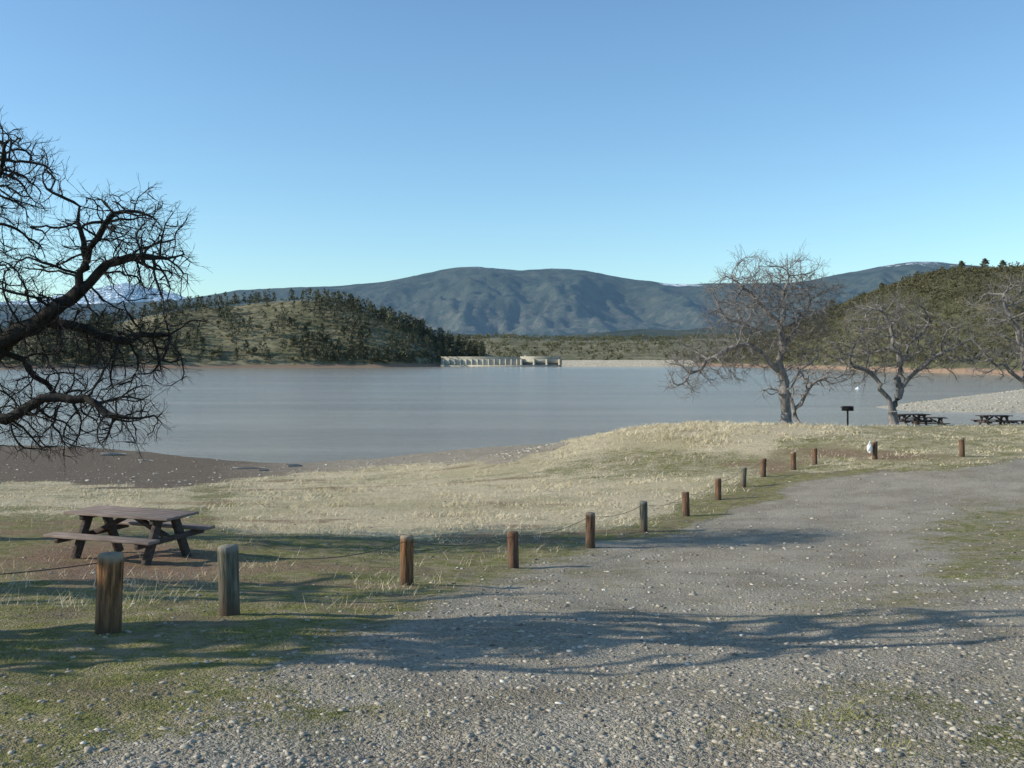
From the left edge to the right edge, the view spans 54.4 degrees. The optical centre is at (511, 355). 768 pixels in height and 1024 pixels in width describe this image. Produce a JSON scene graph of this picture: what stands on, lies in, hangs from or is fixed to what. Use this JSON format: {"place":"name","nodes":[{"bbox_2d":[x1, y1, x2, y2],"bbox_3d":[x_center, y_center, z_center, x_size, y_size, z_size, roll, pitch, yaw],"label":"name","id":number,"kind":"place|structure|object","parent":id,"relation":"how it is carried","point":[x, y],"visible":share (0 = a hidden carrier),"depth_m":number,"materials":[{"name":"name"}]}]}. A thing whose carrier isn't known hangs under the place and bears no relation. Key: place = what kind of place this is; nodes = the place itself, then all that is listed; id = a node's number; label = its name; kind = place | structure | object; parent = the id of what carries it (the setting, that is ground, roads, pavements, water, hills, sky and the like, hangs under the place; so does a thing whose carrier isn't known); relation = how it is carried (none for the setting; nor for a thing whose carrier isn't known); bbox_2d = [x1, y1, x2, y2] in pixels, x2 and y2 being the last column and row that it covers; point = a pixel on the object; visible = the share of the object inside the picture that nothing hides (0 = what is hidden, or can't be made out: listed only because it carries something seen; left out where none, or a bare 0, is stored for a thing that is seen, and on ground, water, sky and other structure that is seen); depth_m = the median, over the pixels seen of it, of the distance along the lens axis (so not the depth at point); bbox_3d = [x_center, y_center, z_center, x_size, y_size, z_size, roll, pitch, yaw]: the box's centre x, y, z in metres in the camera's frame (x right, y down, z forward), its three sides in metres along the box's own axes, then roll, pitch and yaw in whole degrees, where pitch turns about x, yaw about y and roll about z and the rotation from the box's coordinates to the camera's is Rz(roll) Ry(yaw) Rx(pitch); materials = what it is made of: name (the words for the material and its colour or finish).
{"place":"outdoors","nodes":[
{"label":"outdoors","id":0,"kind":"place"},
{"bbox_2d":[0,282,185,304],"bbox_3d":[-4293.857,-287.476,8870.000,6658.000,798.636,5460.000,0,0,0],"label":"mountain","id":1,"kind":"structure","parent":0,"point":[107,297],"depth_m":8622.44,"materials":[{"name":"blue stone"}]},
{"bbox_2d":[0,300,495,368],"bbox_3d":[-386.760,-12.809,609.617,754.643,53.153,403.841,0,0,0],"label":"hill","id":2,"kind":"structure","parent":0,"point":[279,358],"depth_m":620.11,"materials":[{"name":"green plant"}]},
{"bbox_2d":[43,339,50,350],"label":"pine tree","id":3,"kind":"object","parent":2,"relation":"on","point":[46,345],"visible":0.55,"depth_m":569.07,"materials":[{"name":"green plant"}]},
{"bbox_2d":[65,350,70,360],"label":"pine tree","id":4,"kind":"object","parent":2,"relation":"on","point":[68,355],"visible":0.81,"depth_m":554.35,"materials":[{"name":"green plant"}]},
{"bbox_2d":[74,351,81,364],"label":"pine tree","id":5,"kind":"object","parent":2,"relation":"on","point":[78,357],"visible":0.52,"depth_m":548.03,"materials":[{"name":"green plant"}]},
{"bbox_2d":[131,341,138,351],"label":"pine tree","id":6,"kind":"object","parent":2,"relation":"on","point":[133,344],"visible":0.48,"depth_m":583.61,"materials":[{"name":"green plant"}]},
{"bbox_2d":[134,348,142,359],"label":"pine tree","id":7,"kind":"object","parent":2,"relation":"on","point":[137,352],"visible":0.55,"depth_m":568.43,"materials":[{"name":"green plant"}]},
{"bbox_2d":[168,313,174,323],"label":"pine tree","id":8,"kind":"object","parent":2,"relation":"on","point":[171,316],"visible":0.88,"depth_m":635.34,"materials":[{"name":"green plant"}]},
{"bbox_2d":[171,339,177,352],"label":"pine tree","id":9,"kind":"object","parent":2,"relation":"on","point":[173,341],"visible":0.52,"depth_m":584.17,"materials":[{"name":"green plant"}]},
{"bbox_2d":[184,331,190,341],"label":"pine tree","id":10,"kind":"object","parent":2,"relation":"on","point":[187,334],"visible":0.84,"depth_m":603.89,"materials":[{"name":"green plant"}]},
{"bbox_2d":[197,336,206,347],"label":"pine tree","id":11,"kind":"object","parent":2,"relation":"on","point":[201,342],"visible":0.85,"depth_m":594.50,"materials":[{"name":"green plant"}]},
{"bbox_2d":[197,344,207,358],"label":"pine tree","id":12,"kind":"object","parent":2,"relation":"on","point":[201,348],"visible":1,"depth_m":583.66,"materials":[{"name":"green plant"}]},
{"bbox_2d":[232,347,238,358],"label":"pine tree","id":13,"kind":"object","parent":2,"relation":"on","point":[235,351],"visible":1,"depth_m":587.03,"materials":[{"name":"green plant"}]},
{"bbox_2d":[0,287,485,364],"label":"woodland","id":14,"kind":"object","parent":2,"relation":"on","point":[416,324],"visible":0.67,"depth_m":656.61,"materials":[{"name":"green plant"}]},
{"bbox_2d":[243,340,251,353],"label":"pine tree","id":15,"kind":"object","parent":2,"relation":"on","point":[247,344],"visible":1,"depth_m":596.32,"materials":[{"name":"green plant"}]},
{"bbox_2d":[267,322,275,335],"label":"pine tree","id":16,"kind":"object","parent":2,"relation":"on","point":[271,325],"visible":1,"depth_m":622.95,"materials":[{"name":"green plant"}]},
{"bbox_2d":[286,317,292,325],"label":"pine tree","id":17,"kind":"object","parent":2,"relation":"on","point":[290,321],"visible":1,"depth_m":633.99,"materials":[{"name":"green plant"}]},
{"bbox_2d":[297,349,306,359],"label":"pine tree","id":18,"kind":"object","parent":2,"relation":"on","point":[299,353],"visible":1,"depth_m":593.33,"materials":[{"name":"green plant"}]},
{"bbox_2d":[299,339,305,349],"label":"pine tree","id":19,"kind":"object","parent":2,"relation":"on","point":[302,345],"visible":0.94,"depth_m":603.65,"materials":[{"name":"green plant"}]},
{"bbox_2d":[303,325,308,336],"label":"pine tree","id":20,"kind":"object","parent":2,"relation":"on","point":[305,333],"visible":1,"depth_m":620.36,"materials":[{"name":"green plant"}]},
{"bbox_2d":[303,349,310,360],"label":"pine tree","id":21,"kind":"object","parent":2,"relation":"on","point":[307,351],"visible":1,"depth_m":595.39,"materials":[{"name":"green plant"}]},
{"bbox_2d":[316,344,323,354],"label":"pine tree","id":22,"kind":"object","parent":2,"relation":"on","point":[320,348],"visible":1,"depth_m":599.55,"materials":[{"name":"green plant"}]},
{"bbox_2d":[317,332,325,345],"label":"pine tree","id":23,"kind":"object","parent":2,"relation":"on","point":[322,336],"visible":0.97,"depth_m":611.67,"materials":[{"name":"green plant"}]},
{"bbox_2d":[320,323,324,331],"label":"pine tree","id":24,"kind":"object","parent":2,"relation":"on","point":[321,327],"visible":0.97,"depth_m":630.08,"materials":[{"name":"green plant"}]},
{"bbox_2d":[323,334,328,342],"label":"pine tree","id":25,"kind":"object","parent":2,"relation":"on","point":[326,339],"visible":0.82,"depth_m":612.38,"materials":[{"name":"green plant"}]},
{"bbox_2d":[327,351,334,360],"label":"pine tree","id":26,"kind":"object","parent":2,"relation":"on","point":[329,355],"visible":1,"depth_m":597.03,"materials":[{"name":"green plant"}]},
{"bbox_2d":[328,341,334,354],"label":"pine tree","id":27,"kind":"object","parent":2,"relation":"on","point":[331,345],"visible":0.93,"depth_m":603.65,"materials":[{"name":"green plant"}]},
{"bbox_2d":[335,339,342,350],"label":"pine tree","id":28,"kind":"object","parent":2,"relation":"on","point":[338,342],"visible":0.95,"depth_m":607.38,"materials":[{"name":"green plant"}]},
{"bbox_2d":[336,351,342,359],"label":"pine tree","id":29,"kind":"object","parent":2,"relation":"on","point":[339,354],"visible":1,"depth_m":598.08,"materials":[{"name":"green plant"}]},
{"bbox_2d":[338,325,347,336],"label":"pine tree","id":30,"kind":"object","parent":2,"relation":"on","point":[342,328],"visible":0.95,"depth_m":628.03,"materials":[{"name":"green plant"}]},
{"bbox_2d":[345,344,353,357],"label":"pine tree","id":31,"kind":"object","parent":2,"relation":"on","point":[348,350],"visible":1,"depth_m":604.25,"materials":[{"name":"green plant"}]},
{"bbox_2d":[355,327,363,342],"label":"pine tree","id":32,"kind":"object","parent":2,"relation":"on","point":[360,337],"visible":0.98,"depth_m":622.99,"materials":[{"name":"green plant"}]},
{"bbox_2d":[366,328,373,338],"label":"pine tree","id":33,"kind":"object","parent":2,"relation":"on","point":[368,332],"visible":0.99,"depth_m":627.98,"materials":[{"name":"green plant"}]},
{"bbox_2d":[375,347,380,362],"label":"pine tree","id":34,"kind":"object","parent":2,"relation":"on","point":[376,354],"visible":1,"depth_m":603.77,"materials":[{"name":"green plant"}]},
{"bbox_2d":[397,348,404,359],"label":"pine tree","id":35,"kind":"object","parent":2,"relation":"on","point":[401,351],"visible":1,"depth_m":613.73,"materials":[{"name":"green plant"}]},
{"bbox_2d":[0,262,996,336],"bbox_3d":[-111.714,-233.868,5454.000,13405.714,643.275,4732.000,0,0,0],"label":"mountain","id":36,"kind":"structure","parent":0,"point":[492,301],"depth_m":4791.69,"materials":[{"name":"stone"}]},
{"bbox_2d":[0,365,1023,767],"bbox_3d":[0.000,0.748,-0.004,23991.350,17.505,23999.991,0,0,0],"label":"ground","id":37,"kind":"structure","parent":0,"point":[944,479],"depth_m":10.39,"materials":[{"name":"grey gravel"}]},
{"bbox_2d":[0,108,216,473],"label":"oak tree","id":38,"kind":"object","parent":37,"relation":"on","point":[41,320],"visible":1,"depth_m":16.71,"materials":[{"name":"black plant"}]},
{"bbox_2d":[94,551,123,634],"bbox_3d":[-3.077,1.934,7.598,0.189,0.855,0.184,2,1,-39],"label":"wooden post","id":39,"kind":"object","parent":37,"relation":"on","point":[109,590],"visible":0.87,"depth_m":7.52,"materials":[{"name":"brown wood"}]},
{"bbox_2d":[0,563,96,574],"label":"cable","id":40,"kind":"object","parent":39,"relation":"attached to","point":[48,569],"visible":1,"depth_m":7.50,"materials":[{"name":"grey metal"}]},
{"bbox_2d":[101,452,126,455],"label":"driftwood log","id":41,"kind":"object","parent":37,"relation":"on","point":[106,454],"visible":0.91,"depth_m":67.84,"materials":[{"name":"grey wood"}]},
{"bbox_2d":[43,505,214,565],"bbox_3d":[-5.620,2.680,14.700,1.860,0.752,1.483,0,0,20],"label":"picnic table","id":42,"kind":"object","parent":37,"relation":"on","point":[157,518],"visible":0.98,"depth_m":14.57,"materials":[{"name":"brown wood"}]},
{"bbox_2d":[217,544,239,616],"bbox_3d":[-2.461,2.077,8.663,0.168,0.857,0.184,-3,-1,39],"label":"wooden post","id":43,"kind":"object","parent":37,"relation":"on","point":[228,580],"visible":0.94,"depth_m":8.59,"materials":[{"name":"grey wood"}]},
{"bbox_2d":[239,542,402,558],"bbox_3d":[-1.873,2.002,10.430,0.009,0.539,3.567,0,0,18],"label":"cable","id":44,"kind":"object","parent":43,"relation":"attached to","point":[318,558],"visible":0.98,"depth_m":10.06,"materials":[{"name":"grey metal"}]},
{"bbox_2d":[233,467,264,468],"bbox_3d":[-15.329,6.532,57.996,1.834,0.153,0.289,0,0,-19],"label":"driftwood log","id":45,"kind":"object","parent":37,"relation":"on","point":[247,467],"visible":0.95,"depth_m":57.87,"materials":[{"name":"grey wood"}]},
{"bbox_2d":[1,443,562,484],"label":"shore stones","id":46,"kind":"object","parent":37,"relation":"on","point":[524,450],"visible":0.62,"depth_m":50.71,"materials":[{"name":"grey stone"}]},
{"bbox_2d":[287,463,302,466],"bbox_3d":[-13.069,6.608,59.988,0.941,0.295,0.327,0,0,-31],"label":"driftwood log","id":47,"kind":"object","parent":37,"relation":"on","point":[291,465],"visible":0.88,"depth_m":59.87,"materials":[{"name":"grey wood"}]},
{"bbox_2d":[0,482,734,611],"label":"weeds","id":48,"kind":"object","parent":37,"relation":"on","point":[49,598],"visible":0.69,"depth_m":12.32,"materials":[{"name":"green plant"}]},
{"bbox_2d":[400,535,413,585],"bbox_3d":[-1.289,2.632,12.204,0.168,0.856,0.161,0,-1,-16],"label":"wooden post","id":49,"kind":"object","parent":37,"relation":"on","point":[407,561],"visible":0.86,"depth_m":12.14,"materials":[{"name":"brown wood"}]},
{"bbox_2d":[440,356,560,366],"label":"dam","id":50,"kind":"structure","parent":37,"relation":"on","point":[537,361],"depth_m":640.40,"materials":[{"name":"concrete"}]},
{"bbox_2d":[0,466,1023,767],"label":"green grass","id":51,"kind":"structure","parent":37,"relation":"on","point":[248,634],"depth_m":5.83,"materials":[{"name":"green plant"}]},
{"bbox_2d":[507,531,518,568],"bbox_3d":[0.018,3.001,14.802,0.170,0.772,0.164,-1,0,18],"label":"wooden post","id":52,"kind":"object","parent":37,"relation":"on","point":[513,549],"visible":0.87,"depth_m":14.73,"materials":[{"name":"brown wood"}]},
{"bbox_2d":[414,537,509,545],"bbox_3d":[-0.634,2.486,13.500,0.009,0.397,2.752,0,0,27],"label":"cable","id":53,"kind":"object","parent":52,"relation":"attached to","point":[460,545],"visible":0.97,"depth_m":13.34,"materials":[{"name":"grey metal"}]},
{"bbox_2d":[586,512,594,548],"bbox_3d":[1.351,3.138,17.200,0.154,0.857,0.173,0,0,-33],"label":"wooden post","id":54,"kind":"object","parent":37,"relation":"on","point":[590,531],"visible":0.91,"depth_m":17.13,"materials":[{"name":"brown wood"}]},
{"bbox_2d":[524,517,587,535],"bbox_3d":[0.686,2.761,16.000,0.009,0.142,2.584,0,0,29],"label":"cable","id":55,"kind":"object","parent":54,"relation":"attached to","point":[556,530],"visible":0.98,"depth_m":16.05,"materials":[{"name":"grey metal"}]},
{"bbox_2d":[640,501,647,532],"bbox_3d":[2.575,3.279,19.503,0.167,0.856,0.170,0,-1,32],"label":"wooden post","id":56,"kind":"object","parent":37,"relation":"on","point":[644,517],"visible":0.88,"depth_m":19.43,"materials":[{"name":"grey wood"}]},
{"bbox_2d":[682,491,689,515],"bbox_3d":[3.986,3.516,22.808,0.169,0.799,0.162,-3,-3,44],"label":"wooden post","id":57,"kind":"object","parent":37,"relation":"on","point":[685,505],"visible":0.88,"depth_m":22.75,"materials":[{"name":"brown wood"}]},
{"bbox_2d":[715,478,720,499],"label":"wooden post","id":58,"kind":"object","parent":37,"relation":"on","point":[718,490],"visible":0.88,"depth_m":25.94,"materials":[{"name":"brown wood"}]},
{"bbox_2d":[740,467,746,487],"bbox_3d":[6.621,3.605,28.502,0.173,0.815,0.161,2,-1,41],"label":"wooden post","id":59,"kind":"object","parent":37,"relation":"on","point":[743,477],"visible":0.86,"depth_m":28.43,"materials":[{"name":"grey wood"}]},
{"bbox_2d":[655,243,852,424],"bbox_3d":[11.960,-1.040,49.847,9.974,9.590,7.566,0,0,0],"label":"oak tree","id":60,"kind":"object","parent":37,"relation":"on","point":[781,341],"visible":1,"depth_m":49.41,"materials":[{"name":"grey plant"}]},
{"bbox_2d":[760,458,766,476],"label":"wooden post","id":61,"kind":"object","parent":37,"relation":"on","point":[763,467],"visible":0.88,"depth_m":30.43,"materials":[{"name":"brown wood"}]},
{"bbox_2d":[791,452,795,469],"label":"wooden post","id":62,"kind":"object","parent":37,"relation":"on","point":[793,460],"visible":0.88,"depth_m":32.44,"materials":[{"name":"brown wood"}]},
{"bbox_2d":[754,359,837,423],"bbox_3d":[15.767,2.031,55.368,4.601,4.484,3.779,0,0,23],"label":"oak tree","id":63,"kind":"object","parent":37,"relation":"on","point":[800,404],"visible":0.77,"depth_m":54.93,"materials":[{"name":"grey plant"}]},
{"bbox_2d":[812,448,816,464],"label":"wooden post","id":64,"kind":"object","parent":37,"relation":"on","point":[814,456],"visible":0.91,"depth_m":33.94,"materials":[{"name":"brown wood"}]},
{"bbox_2d":[840,406,853,425],"bbox_3d":[16.460,3.045,49.000,0.600,1.100,0.360,0,0,0],"label":"grill","id":65,"kind":"object","parent":37,"relation":"on","point":[847,408],"visible":0.98,"depth_m":48.92,"materials":[{"name":"black metal"}]},
{"bbox_2d":[872,441,877,459],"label":"wooden post","id":66,"kind":"object","parent":37,"relation":"on","point":[875,450],"visible":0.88,"depth_m":32.93,"materials":[{"name":"brown wood"}]},
{"bbox_2d":[867,441,872,453],"bbox_3d":[11.818,3.037,32.897,0.180,0.432,0.153,0,0,23],"label":"plastic bag","id":67,"kind":"object","parent":66,"relation":"hanging from","point":[869,448],"visible":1,"depth_m":32.86,"materials":[{"name":"white plastic"}]},
{"bbox_2d":[811,278,984,424],"bbox_3d":[20.799,-0.085,53.880,9.110,8.280,6.906,0,0,20],"label":"oak tree","id":68,"kind":"object","parent":37,"relation":"on","point":[900,358],"visible":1,"depth_m":53.81,"materials":[{"name":"grey plant"}]},
{"bbox_2d":[898,414,935,424],"bbox_3d":[22.079,3.643,55.000,1.900,0.809,1.595,0,0,-14],"label":"picnic table","id":69,"kind":"object","parent":37,"relation":"on","point":[905,420],"visible":0.73,"depth_m":54.77,"materials":[{"name":"brown wood"}]},
{"bbox_2d":[910,417,949,424],"bbox_3d":[23.859,3.940,57.000,1.900,0.809,1.595,0,0,8],"label":"picnic table","id":70,"kind":"object","parent":37,"relation":"on","point":[939,421],"visible":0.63,"depth_m":56.82,"materials":[{"name":"brown wood"}]},
{"bbox_2d":[959,437,964,456],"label":"wooden post","id":71,"kind":"object","parent":37,"relation":"on","point":[961,447],"visible":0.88,"depth_m":31.93,"materials":[{"name":"brown wood"}]},
{"bbox_2d":[954,270,1023,387],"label":"oak tree","id":72,"kind":"object","parent":37,"relation":"on","point":[1018,341],"visible":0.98,"depth_m":56.98,"materials":[{"name":"grey plant"}]},
{"bbox_2d":[971,415,1017,424],"bbox_3d":[27.604,3.832,57.000,1.900,0.809,1.595,0,0,-10],"label":"picnic table","id":73,"kind":"object","parent":37,"relation":"on","point":[988,421],"visible":0.85,"depth_m":56.93,"materials":[{"name":"brown wood"}]},
{"bbox_2d":[992,420,1023,424],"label":"picnic table","id":74,"kind":"object","parent":37,"relation":"on","point":[1022,421],"visible":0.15,"depth_m":59.98,"materials":[{"name":"brown wood"}]},
{"bbox_2d":[0,366,1023,462],"bbox_3d":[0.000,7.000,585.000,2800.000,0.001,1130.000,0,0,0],"label":"water","id":75,"kind":"structure","parent":0,"point":[292,414],"depth_m":139.53,"materials":[{"name":"grey liquid"}]},
{"bbox_2d":[881,389,1023,411],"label":"spit stones","id":76,"kind":"object","parent":75,"relation":"on","point":[954,407],"visible":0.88,"depth_m":132.27,"materials":[{"name":"grey stone"}]},
{"bbox_2d":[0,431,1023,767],"bbox_3d":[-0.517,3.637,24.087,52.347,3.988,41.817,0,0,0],"label":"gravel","id":77,"kind":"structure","parent":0,"point":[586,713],"depth_m":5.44,"materials":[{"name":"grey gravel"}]},
{"bbox_2d":[0,420,1023,543],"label":"dry grass","id":78,"kind":"structure","parent":0,"point":[342,501],"depth_m":32.87,"materials":[{"name":"beige plant"}]},
{"bbox_2d":[0,0,1023,301],"label":"sky","id":79,"kind":"structure","parent":0,"point":[312,143],"materials":[{"name":"blue"}]},
{"bbox_2d":[452,338,754,360],"bbox_3d":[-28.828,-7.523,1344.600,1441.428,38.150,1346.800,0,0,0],"label":"hill","id":80,"kind":"structure","parent":0,"point":[573,354],"depth_m":962.21,"materials":[{"name":"green plant"}]},
{"bbox_2d":[446,332,759,359],"bbox_3d":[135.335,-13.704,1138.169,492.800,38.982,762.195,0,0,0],"label":"woodland","id":81,"kind":"object","parent":80,"relation":"on","point":[574,338],"visible":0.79,"depth_m":1022.84,"materials":[{"name":"green plant"}]},
{"bbox_2d":[435,325,787,340],"bbox_3d":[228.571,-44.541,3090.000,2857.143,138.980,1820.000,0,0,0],"label":"hill","id":82,"kind":"structure","parent":0,"point":[650,332],"depth_m":3004.27,"materials":[{"name":"green plant"}]},
{"bbox_2d":[561,360,694,366],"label":"embankment","id":83,"kind":"structure","parent":0,"point":[610,363],"depth_m":636.02,"materials":[{"name":"beige concrete"}]},
{"bbox_2d":[695,272,1023,374],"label":"hill","id":84,"kind":"structure","parent":0,"point":[962,370],"depth_m":467.06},
{"bbox_2d":[697,261,1023,364],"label":"woodland","id":85,"kind":"object","parent":84,"relation":"on","point":[929,276],"visible":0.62,"depth_m":507.14,"materials":[{"name":"green plant"}]},
{"bbox_2d":[956,261,965,267],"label":"pine tree","id":86,"kind":"object","parent":84,"relation":"on","point":[962,263],"visible":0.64,"depth_m":599.46,"materials":[{"name":"green plant"}]},
{"bbox_2d":[979,258,989,267],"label":"pine tree","id":87,"kind":"object","parent":84,"relation":"on","point":[984,262],"visible":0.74,"depth_m":580.55,"materials":[{"name":"green plant"}]},
{"bbox_2d":[998,260,1006,266],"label":"pine tree","id":88,"kind":"object","parent":84,"relation":"on","point":[1003,263],"visible":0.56,"depth_m":586.14,"materials":[{"name":"green plant"}]}
]}

